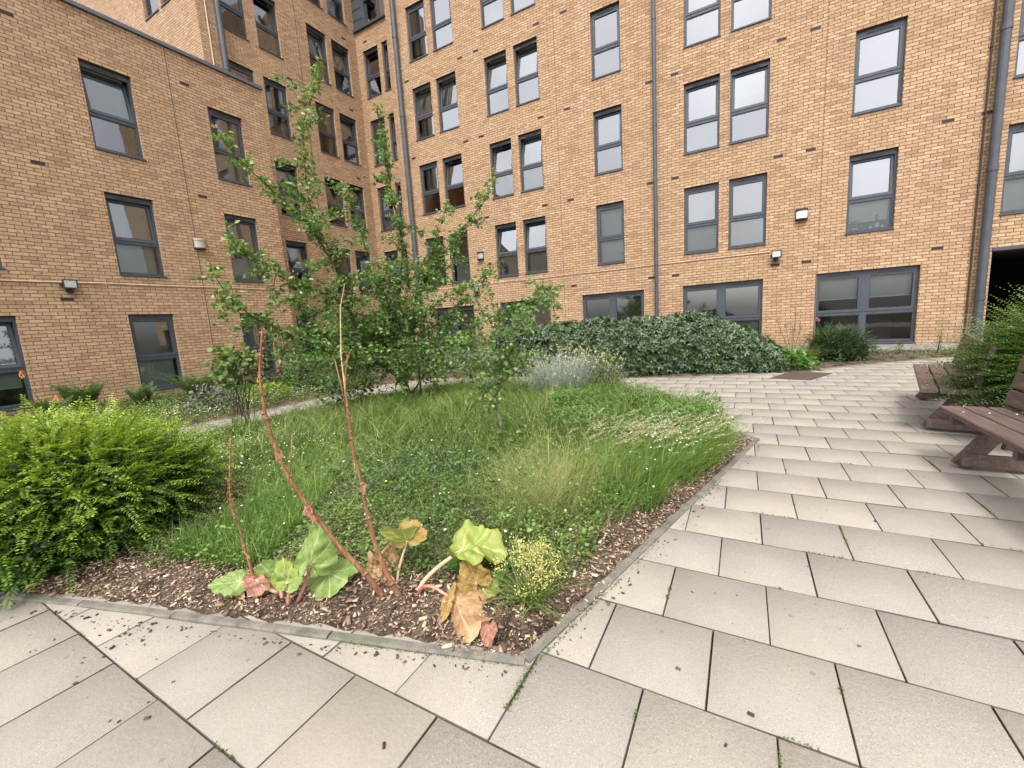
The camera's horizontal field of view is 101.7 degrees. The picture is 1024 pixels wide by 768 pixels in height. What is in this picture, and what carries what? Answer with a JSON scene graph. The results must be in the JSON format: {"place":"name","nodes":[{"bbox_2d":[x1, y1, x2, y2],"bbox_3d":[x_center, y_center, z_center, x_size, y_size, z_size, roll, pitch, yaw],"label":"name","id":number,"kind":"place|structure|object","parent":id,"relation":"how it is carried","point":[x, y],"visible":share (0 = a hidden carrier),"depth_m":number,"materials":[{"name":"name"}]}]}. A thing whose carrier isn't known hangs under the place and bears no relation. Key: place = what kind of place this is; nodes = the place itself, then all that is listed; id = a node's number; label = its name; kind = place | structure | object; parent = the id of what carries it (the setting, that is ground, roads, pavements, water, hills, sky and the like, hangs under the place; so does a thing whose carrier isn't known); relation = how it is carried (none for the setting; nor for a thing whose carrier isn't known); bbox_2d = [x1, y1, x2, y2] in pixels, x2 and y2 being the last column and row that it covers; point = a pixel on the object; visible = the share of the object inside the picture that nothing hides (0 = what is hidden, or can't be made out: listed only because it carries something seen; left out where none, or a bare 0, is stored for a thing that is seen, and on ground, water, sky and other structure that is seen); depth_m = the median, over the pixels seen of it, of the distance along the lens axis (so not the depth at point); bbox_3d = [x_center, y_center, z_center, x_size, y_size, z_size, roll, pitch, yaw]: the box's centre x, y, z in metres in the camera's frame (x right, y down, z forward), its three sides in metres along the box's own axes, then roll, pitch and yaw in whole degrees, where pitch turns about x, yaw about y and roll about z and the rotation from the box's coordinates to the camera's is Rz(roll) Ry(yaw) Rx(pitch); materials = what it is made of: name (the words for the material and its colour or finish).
{"place":"outdoors","nodes":[
{"label":"outdoors","id":0,"kind":"place"},
{"bbox_2d":[0,332,1023,767],"bbox_3d":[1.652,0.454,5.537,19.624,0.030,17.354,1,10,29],"label":"paving","id":1,"kind":"structure","parent":0,"point":[928,673],"depth_m":1.69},
{"bbox_2d":[0,391,754,655],"bbox_3d":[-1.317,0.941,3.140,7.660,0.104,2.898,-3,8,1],"label":"mulch","id":2,"kind":"object","parent":1,"relation":"on","point":[502,647],"visible":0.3,"depth_m":2.25,"materials":[{"name":"brown wood"}]},
{"bbox_2d":[0,393,258,608],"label":"feathery shrub","id":3,"kind":"object","parent":2,"relation":"on","point":[75,489],"visible":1,"depth_m":2.61,"materials":[{"name":"green plant"}]},
{"bbox_2d":[200,342,264,423],"bbox_3d":[-4.137,0.036,6.283,0.618,1.308,0.779,1,10,29],"label":"currant bush","id":4,"kind":"object","parent":2,"relation":"on","point":[236,358],"visible":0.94,"depth_m":6.19,"materials":[{"name":"green plant"}]},
{"bbox_2d":[142,441,353,568],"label":"lush grass","id":5,"kind":"structure","parent":2,"relation":"on","point":[287,518],"depth_m":2.83,"materials":[{"name":"green plant"}]},
{"bbox_2d":[311,363,380,408],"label":"leafy shrub","id":6,"kind":"object","parent":2,"relation":"on","point":[368,380],"visible":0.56,"depth_m":7.06,"materials":[{"name":"green plant"}]},
{"bbox_2d":[207,284,507,643],"bbox_3d":[-0.819,0.383,2.044,1.513,1.674,0.590,-2,9,9],"label":"rhubarb plant","id":7,"kind":"object","parent":2,"relation":"on","point":[471,546],"visible":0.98,"depth_m":2.09,"materials":[{"name":"green plant"}]},
{"bbox_2d":[190,56,560,402],"bbox_3d":[-1.781,-2.021,6.254,4.451,5.224,3.331,-7,9,-19],"label":"fruit tree","id":8,"kind":"object","parent":2,"relation":"on","point":[385,314],"visible":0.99,"depth_m":6.12,"materials":[{"name":"green plant"}]},
{"bbox_2d":[269,429,551,514],"bbox_3d":[-0.990,0.712,3.879,2.612,0.168,2.195,-1,9,17],"label":"creeping plant","id":9,"kind":"object","parent":2,"relation":"on","point":[397,463],"visible":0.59,"depth_m":3.69,"materials":[{"name":"green plant"}]},
{"bbox_2d":[342,381,517,430],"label":"long grass","id":10,"kind":"structure","parent":2,"relation":"on","point":[403,403],"depth_m":6.19,"materials":[{"name":"green plant"}]},
{"bbox_2d":[137,395,726,575],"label":"broad leaf weeds","id":11,"kind":"object","parent":2,"relation":"on","point":[406,519],"visible":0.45,"depth_m":3.21,"materials":[{"name":"green plant"}]},
{"bbox_2d":[141,399,732,582],"bbox_3d":[-1.859,0.769,3.981,6.944,0.265,6.425,1,10,29],"label":"clover ground cover","id":12,"kind":"object","parent":2,"relation":"on","point":[295,544],"visible":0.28,"depth_m":2.81,"materials":[{"name":"green plant"}]},
{"bbox_2d":[165,372,720,526],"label":"fine seed heads","id":13,"kind":"object","parent":2,"relation":"on","point":[448,426],"depth_m":4.34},
{"bbox_2d":[175,383,723,574],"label":"dry stalks","id":14,"kind":"object","parent":2,"relation":"on","point":[421,453],"visible":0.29,"depth_m":4.17,"materials":[{"name":"plant"}]},
{"bbox_2d":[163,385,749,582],"bbox_3d":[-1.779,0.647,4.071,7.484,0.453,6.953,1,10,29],"label":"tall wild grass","id":15,"kind":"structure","parent":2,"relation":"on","point":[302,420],"depth_m":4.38,"materials":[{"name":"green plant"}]},
{"bbox_2d":[159,370,770,575],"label":"meadow grass","id":16,"kind":"structure","parent":2,"relation":"on","point":[523,389],"depth_m":4.69,"materials":[{"name":"green plant"}]},
{"bbox_2d":[443,549,523,585],"bbox_3d":[-0.165,0.957,2.269,0.486,0.238,0.419,1,10,29],"label":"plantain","id":17,"kind":"object","parent":2,"relation":"on","point":[450,562],"visible":0.19,"depth_m":2.16,"materials":[{"name":"green plant"}]},
{"bbox_2d":[480,620,497,646],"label":"dead leaf","id":18,"kind":"object","parent":2,"relation":"on","point":[487,632],"visible":1,"depth_m":1.76,"materials":[{"name":"plant"}]},
{"bbox_2d":[439,284,567,447],"bbox_3d":[-0.024,-0.136,4.248,1.403,1.735,0.774,-5,9,-9],"label":"apple tree","id":19,"kind":"object","parent":2,"relation":"on","point":[497,360],"visible":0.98,"depth_m":4.16,"materials":[{"name":"green plant"}]},
{"bbox_2d":[468,531,605,626],"bbox_3d":[0.100,0.890,1.931,0.665,0.329,0.747,-9,10,-33],"label":"alchemilla clump","id":20,"kind":"object","parent":2,"relation":"on","point":[537,591],"visible":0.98,"depth_m":1.97,"materials":[{"name":"green plant"}]},
{"bbox_2d":[515,344,607,395],"bbox_3d":[0.827,-0.208,7.039,1.673,0.944,1.620,-9,10,-30],"label":"silver bush","id":21,"kind":"object","parent":2,"relation":"on","point":[559,373],"visible":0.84,"depth_m":6.81,"materials":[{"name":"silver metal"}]},
{"bbox_2d":[451,437,677,536],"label":"straw grass","id":22,"kind":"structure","parent":2,"relation":"on","point":[542,487],"depth_m":3.03,"materials":[{"name":"plant"}]},
{"bbox_2d":[563,351,625,389],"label":"green wiry bush","id":23,"kind":"object","parent":2,"relation":"on","point":[602,361],"visible":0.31,"depth_m":7.09,"materials":[{"name":"green plant"}]},
{"bbox_2d":[446,401,760,576],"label":"meadow grass","id":24,"kind":"structure","parent":2,"relation":"on","point":[702,452],"depth_m":3.27,"materials":[{"name":"green plant"}]},
{"bbox_2d":[539,399,771,477],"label":"seed heads","id":25,"kind":"object","parent":24,"relation":"on","point":[654,427],"depth_m":3.70,"materials":[{"name":"beige plant"}]},
{"bbox_2d":[582,362,635,387],"bbox_3d":[1.591,-0.055,6.912,0.908,0.628,0.732,-1,9,18],"label":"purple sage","id":26,"kind":"object","parent":2,"relation":"on","point":[615,370],"visible":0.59,"depth_m":6.84,"materials":[{"name":"green plant"}]},
{"bbox_2d":[543,382,718,433],"bbox_3d":[1.401,0.231,5.144,2.132,0.284,2.342,1,10,29],"label":"herb patch","id":27,"kind":"object","parent":2,"relation":"on","point":[692,410],"visible":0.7,"depth_m":4.70,"materials":[{"name":"green plant"}]},
{"bbox_2d":[10,444,875,748],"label":"bark crumbs","id":28,"kind":"object","parent":1,"relation":"on","point":[340,648],"visible":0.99,"depth_m":1.88,"materials":[{"name":"brown wood"}]},
{"bbox_2d":[0,356,950,665],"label":"kerb","id":29,"kind":"structure","parent":1,"relation":"on","point":[542,642],"depth_m":2.00,"materials":[{"name":"grey concrete"}]},
{"bbox_2d":[0,349,955,431],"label":"border bed","id":30,"kind":"object","parent":1,"relation":"on","point":[877,359],"visible":0.13,"depth_m":8.96,"materials":[{"name":"soil"}]},
{"bbox_2d":[20,392,74,415],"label":"fern","id":31,"kind":"object","parent":30,"relation":"on","point":[46,404],"visible":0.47,"depth_m":7.98,"materials":[{"name":"green plant"}]},
{"bbox_2d":[47,377,107,409],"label":"fern","id":32,"kind":"object","parent":30,"relation":"on","point":[80,392],"visible":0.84,"depth_m":8.55,"materials":[{"name":"green plant"}]},
{"bbox_2d":[123,381,158,404],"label":"fern","id":33,"kind":"object","parent":30,"relation":"on","point":[140,394],"visible":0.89,"depth_m":9.15,"materials":[{"name":"green plant"}]},
{"bbox_2d":[0,373,378,436],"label":"border ground cover","id":34,"kind":"object","parent":30,"relation":"on","point":[173,398],"visible":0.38,"depth_m":8.67,"materials":[{"name":"green plant"}]},
{"bbox_2d":[164,370,227,397],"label":"fern","id":35,"kind":"object","parent":30,"relation":"on","point":[187,384],"visible":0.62,"depth_m":9.62,"materials":[{"name":"green plant"}]},
{"bbox_2d":[176,382,236,413],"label":"leafy shrub","id":36,"kind":"object","parent":30,"relation":"on","point":[199,392],"visible":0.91,"depth_m":7.88,"materials":[{"name":"green plant"}]},
{"bbox_2d":[239,380,293,402],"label":"lime shrub","id":37,"kind":"object","parent":30,"relation":"on","point":[266,385],"visible":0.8,"depth_m":8.67,"materials":[{"name":"green plant"}]},
{"bbox_2d":[245,343,321,383],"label":"leafy shrub","id":38,"kind":"object","parent":30,"relation":"on","point":[271,369],"visible":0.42,"depth_m":11.43,"materials":[{"name":"green plant"}]},
{"bbox_2d":[279,350,349,389],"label":"leafy shrub","id":39,"kind":"object","parent":30,"relation":"on","point":[292,371],"visible":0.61,"depth_m":10.05,"materials":[{"name":"green plant"}]},
{"bbox_2d":[300,346,955,377],"bbox_3d":[1.046,-0.684,12.624,19.677,0.171,6.674,1,10,29],"label":"border ground cover","id":40,"kind":"object","parent":30,"relation":"on","point":[902,350],"visible":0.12,"depth_m":9.63,"materials":[{"name":"green plant"}]},
{"bbox_2d":[489,309,786,375],"bbox_3d":[2.718,-0.923,9.837,6.793,1.467,2.189,0,9,21],"label":"hedge","id":41,"kind":"object","parent":30,"relation":"on","point":[637,346],"visible":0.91,"depth_m":8.80,"materials":[{"name":"green plant"}]},
{"bbox_2d":[779,348,825,370],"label":"broad leaved clump","id":42,"kind":"object","parent":30,"relation":"on","point":[793,353],"visible":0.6,"depth_m":8.43,"materials":[{"name":"green plant"}]},
{"bbox_2d":[798,322,885,361],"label":"rounded shrub","id":43,"kind":"object","parent":30,"relation":"on","point":[840,343],"visible":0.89,"depth_m":9.13,"materials":[{"name":"green plant"}]},
{"bbox_2d":[0,0,1023,419],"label":"apartment building","id":44,"kind":"structure","parent":1,"relation":"on","point":[630,136],"depth_m":11.38,"materials":[{"name":"brick"}]},
{"bbox_2d":[0,316,34,411],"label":"window","id":45,"kind":"structure","parent":44,"relation":"in","point":[12,361],"depth_m":8.48,"materials":[{"name":"glass"}]},
{"bbox_2d":[78,59,146,160],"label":"window","id":46,"kind":"structure","parent":44,"relation":"in","point":[113,122],"depth_m":9.88,"materials":[{"name":"glass"}]},
{"bbox_2d":[104,193,167,277],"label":"window","id":47,"kind":"structure","parent":44,"relation":"in","point":[133,228],"depth_m":10.16,"materials":[{"name":"grey glass"}]},
{"bbox_2d":[128,314,183,390],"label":"window","id":48,"kind":"structure","parent":44,"relation":"in","point":[153,335],"depth_m":10.57,"materials":[{"name":"grey glass"}]},
{"bbox_2d":[207,108,251,186],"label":"window","id":49,"kind":"structure","parent":44,"relation":"in","point":[225,123],"depth_m":11.95,"materials":[{"name":"grey glass"}]},
{"bbox_2d":[220,0,249,41],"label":"window","id":50,"kind":"structure","parent":44,"relation":"in","point":[235,7],"depth_m":14.26,"materials":[{"name":"glass"}]},
{"bbox_2d":[224,214,263,282],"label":"window","id":51,"kind":"structure","parent":44,"relation":"in","point":[245,229],"depth_m":12.38,"materials":[{"name":"grey glass"}]},
{"bbox_2d":[239,313,278,374],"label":"window","id":52,"kind":"structure","parent":44,"relation":"in","point":[253,343],"depth_m":12.79,"materials":[{"name":"grey glass"}]},
{"bbox_2d":[253,0,283,59],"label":"window","id":53,"kind":"structure","parent":44,"relation":"in","point":[267,32],"depth_m":15.28,"materials":[{"name":"glass"}]},
{"bbox_2d":[263,77,293,140],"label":"window","id":54,"kind":"structure","parent":44,"relation":"in","point":[277,114],"depth_m":15.49,"materials":[{"name":"glass"}]},
{"bbox_2d":[275,161,300,217],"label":"window","id":55,"kind":"structure","parent":44,"relation":"in","point":[283,172],"depth_m":15.66,"materials":[{"name":"grey glass"}]},
{"bbox_2d":[286,241,310,291],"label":"window","id":56,"kind":"structure","parent":44,"relation":"in","point":[295,254],"depth_m":16.18,"materials":[{"name":"grey glass"}]},
{"bbox_2d":[306,24,331,85],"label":"window","id":57,"kind":"structure","parent":44,"relation":"in","point":[314,41],"depth_m":16.67,"materials":[{"name":"glass"}]},
{"bbox_2d":[315,102,339,157],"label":"window","id":58,"kind":"structure","parent":44,"relation":"in","point":[326,135],"depth_m":17.30,"materials":[{"name":"glass"}]},
{"bbox_2d":[324,177,346,226],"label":"window","id":59,"kind":"structure","parent":44,"relation":"in","point":[332,198],"depth_m":18.00,"materials":[{"name":"grey glass"}]},
{"bbox_2d":[326,0,345,25],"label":"window","id":60,"kind":"structure","parent":44,"relation":"in","point":[332,5],"depth_m":17.76,"materials":[{"name":"grey glass"}]},
{"bbox_2d":[331,41,352,96],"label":"window","id":61,"kind":"structure","parent":44,"relation":"in","point":[341,71],"depth_m":17.66,"materials":[{"name":"glass"}]},
{"bbox_2d":[334,248,355,293],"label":"window","id":62,"kind":"structure","parent":44,"relation":"in","point":[343,264],"depth_m":18.35,"materials":[{"name":"grey glass"}]},
{"bbox_2d":[339,114,361,165],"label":"window","id":63,"kind":"structure","parent":44,"relation":"in","point":[348,136],"depth_m":18.15,"materials":[{"name":"grey glass"}]},
{"bbox_2d":[347,184,368,231],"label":"window","id":64,"kind":"structure","parent":44,"relation":"in","point":[360,210],"depth_m":18.53,"materials":[{"name":"grey glass"}]},
{"bbox_2d":[355,251,372,293],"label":"window","id":65,"kind":"structure","parent":44,"relation":"in","point":[360,256],"depth_m":18.82,"materials":[{"name":"grey glass"}]},
{"bbox_2d":[351,0,384,33],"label":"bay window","id":66,"kind":"structure","parent":44,"relation":"in","point":[361,9],"depth_m":17.63,"materials":[{"name":"grey paint"}]},
{"bbox_2d":[364,47,381,98],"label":"window","id":67,"kind":"structure","parent":44,"relation":"in","point":[372,69],"depth_m":18.41,"materials":[{"name":"glass"}]},
{"bbox_2d":[378,188,394,231],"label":"window","id":68,"kind":"structure","parent":44,"relation":"in","point":[387,210],"depth_m":18.94,"materials":[{"name":"grey glass"}]},
{"bbox_2d":[406,1,427,62],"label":"window","id":69,"kind":"structure","parent":44,"relation":"in","point":[417,36],"depth_m":15.74,"materials":[{"name":"glass"}]},
{"bbox_2d":[414,83,434,140],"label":"window","id":70,"kind":"structure","parent":44,"relation":"in","point":[423,105],"depth_m":16.17,"materials":[{"name":"glass"}]},
{"bbox_2d":[420,162,440,215],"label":"window","id":71,"kind":"structure","parent":44,"relation":"in","point":[432,193],"depth_m":16.57,"materials":[{"name":"grey glass"}]},
{"bbox_2d":[431,0,452,51],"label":"window","id":72,"kind":"structure","parent":44,"relation":"in","point":[442,13],"depth_m":15.42,"materials":[{"name":"glass"}]},
{"bbox_2d":[437,73,458,132],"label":"window","id":73,"kind":"structure","parent":44,"relation":"in","point":[448,105],"depth_m":15.62,"materials":[{"name":"glass"}]},
{"bbox_2d":[444,154,464,209],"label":"window","id":74,"kind":"structure","parent":44,"relation":"in","point":[454,183],"depth_m":16.23,"materials":[{"name":"grey glass"}]},
{"bbox_2d":[435,305,476,353],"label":"window","id":75,"kind":"structure","parent":44,"relation":"in","point":[469,310],"depth_m":16.88,"materials":[{"name":"grey glass"}]},
{"bbox_2d":[451,232,470,283],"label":"window","id":76,"kind":"structure","parent":44,"relation":"in","point":[461,276],"depth_m":16.42,"materials":[{"name":"grey glass"}]},
{"bbox_2d":[481,0,503,28],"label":"window","id":77,"kind":"structure","parent":44,"relation":"in","point":[493,8],"depth_m":14.25,"materials":[{"name":"glass"}]},
{"bbox_2d":[485,51,508,115],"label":"window","id":78,"kind":"structure","parent":44,"relation":"in","point":[496,77],"depth_m":14.59,"materials":[{"name":"glass"}]},
{"bbox_2d":[490,139,513,199],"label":"window","id":79,"kind":"structure","parent":44,"relation":"in","point":[502,150],"depth_m":15.09,"materials":[{"name":"grey glass"}]},
{"bbox_2d":[496,222,518,277],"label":"window","id":80,"kind":"structure","parent":44,"relation":"in","point":[507,241],"depth_m":15.39,"materials":[{"name":"grey glass"}]},
{"bbox_2d":[501,299,550,340],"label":"window","id":81,"kind":"structure","parent":44,"relation":"in","point":[541,318],"depth_m":15.26,"materials":[{"name":"grey glass"}]},
{"bbox_2d":[514,38,539,105],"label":"window","id":82,"kind":"structure","parent":44,"relation":"in","point":[526,71],"depth_m":14.02,"materials":[{"name":"glass"}]},
{"bbox_2d":[519,130,543,192],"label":"window","id":83,"kind":"structure","parent":44,"relation":"in","point":[531,160],"depth_m":14.42,"materials":[{"name":"grey glass"}]},
{"bbox_2d":[524,217,547,274],"bbox_3d":[0.885,-4.876,14.731,0.971,2.050,0.354,1,10,29],"label":"window","id":84,"kind":"structure","parent":44,"relation":"in","point":[535,239],"depth_m":14.85,"materials":[{"name":"grey glass"}]},
{"bbox_2d":[591,3,620,79],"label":"window","id":85,"kind":"structure","parent":44,"relation":"in","point":[605,23],"depth_m":12.70,"materials":[{"name":"glass"}]},
{"bbox_2d":[594,105,622,175],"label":"window","id":86,"kind":"structure","parent":44,"relation":"in","point":[607,123],"depth_m":13.11,"materials":[{"name":"grey glass"}]},
{"bbox_2d":[597,201,624,265],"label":"window","id":87,"kind":"structure","parent":44,"relation":"in","point":[610,217],"depth_m":13.52,"materials":[{"name":"grey glass"}]},
{"bbox_2d":[583,290,643,320],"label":"window","id":88,"kind":"structure","parent":44,"relation":"in","point":[619,305],"depth_m":13.77,"materials":[{"name":"grey glass"}]},
{"bbox_2d":[684,183,718,254],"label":"window","id":89,"kind":"structure","parent":44,"relation":"in","point":[701,203],"depth_m":12.22,"materials":[{"name":"grey glass"}]},
{"bbox_2d":[683,75,719,154],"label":"window","id":90,"kind":"structure","parent":44,"relation":"in","point":[701,98],"depth_m":13.02,"materials":[{"name":"glass"}]},
{"bbox_2d":[683,0,720,47],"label":"window","id":91,"kind":"structure","parent":44,"relation":"in","point":[702,18],"depth_m":11.49,"materials":[{"name":"glass"}]},
{"bbox_2d":[683,279,762,341],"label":"window","id":92,"kind":"structure","parent":44,"relation":"in","point":[738,302],"depth_m":12.17,"materials":[{"name":"grey glass"}]},
{"bbox_2d":[728,173,766,248],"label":"window","id":93,"kind":"structure","parent":44,"relation":"in","point":[747,195],"depth_m":11.66,"materials":[{"name":"grey glass"}]},
{"bbox_2d":[729,59,769,144],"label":"window","id":94,"kind":"structure","parent":44,"relation":"in","point":[749,85],"depth_m":11.31,"materials":[{"name":"glass"}]},
{"bbox_2d":[730,0,771,31],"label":"window","id":95,"kind":"structure","parent":44,"relation":"in","point":[744,13],"depth_m":12.48,"materials":[{"name":"glass"}]},
{"bbox_2d":[813,265,919,343],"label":"window","id":96,"kind":"structure","parent":44,"relation":"in","point":[884,300],"depth_m":10.91,"materials":[{"name":"grey glass"}]},
{"bbox_2d":[845,148,897,234],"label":"window","id":97,"kind":"structure","parent":44,"relation":"in","point":[872,176],"depth_m":10.36,"materials":[{"name":"grey glass"}]},
{"bbox_2d":[851,17,906,115],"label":"window","id":98,"kind":"structure","parent":44,"relation":"in","point":[879,50],"depth_m":9.95,"materials":[{"name":"glass"}]},
{"bbox_2d":[999,123,1023,215],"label":"window","id":99,"kind":"structure","parent":44,"relation":"in","point":[1012,200],"depth_m":9.18,"materials":[{"name":"grey glass"}]},
{"bbox_2d":[1013,0,1023,77],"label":"window","id":100,"kind":"structure","parent":44,"relation":"in","point":[1019,65],"depth_m":8.85,"materials":[{"name":"glass"}]},
{"bbox_2d":[77,414,1021,767],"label":"joint moss","id":101,"kind":"object","parent":1,"relation":"on","point":[517,692],"visible":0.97,"depth_m":1.76,"materials":[{"name":"green plant"}]},
{"bbox_2d":[771,371,832,380],"bbox_3d":[5.478,-0.146,7.895,1.078,0.029,0.682,-10,10,-36],"label":"inspection cover","id":102,"kind":"object","parent":1,"relation":"on","point":[793,375],"visible":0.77,"depth_m":7.86,"materials":[{"name":"metal"}]},
{"bbox_2d":[913,333,1001,431],"bbox_3d":[4.998,-0.064,4.649,0.706,0.879,2.118,4,11,42],"label":"park bench","id":103,"kind":"object","parent":1,"relation":"on","point":[935,420],"visible":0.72,"depth_m":4.17,"materials":[{"name":"brown wood"}]},
{"bbox_2d":[906,283,1023,428],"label":"feathery shrub","id":104,"kind":"object","parent":1,"relation":"on","point":[1001,372],"visible":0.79,"depth_m":3.79,"materials":[{"name":"green plant"}]},
{"bbox_2d":[939,356,1023,470],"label":"park bench","id":105,"kind":"object","parent":1,"relation":"on","point":[995,426],"visible":1,"depth_m":3.12,"materials":[{"name":"brown wood"}]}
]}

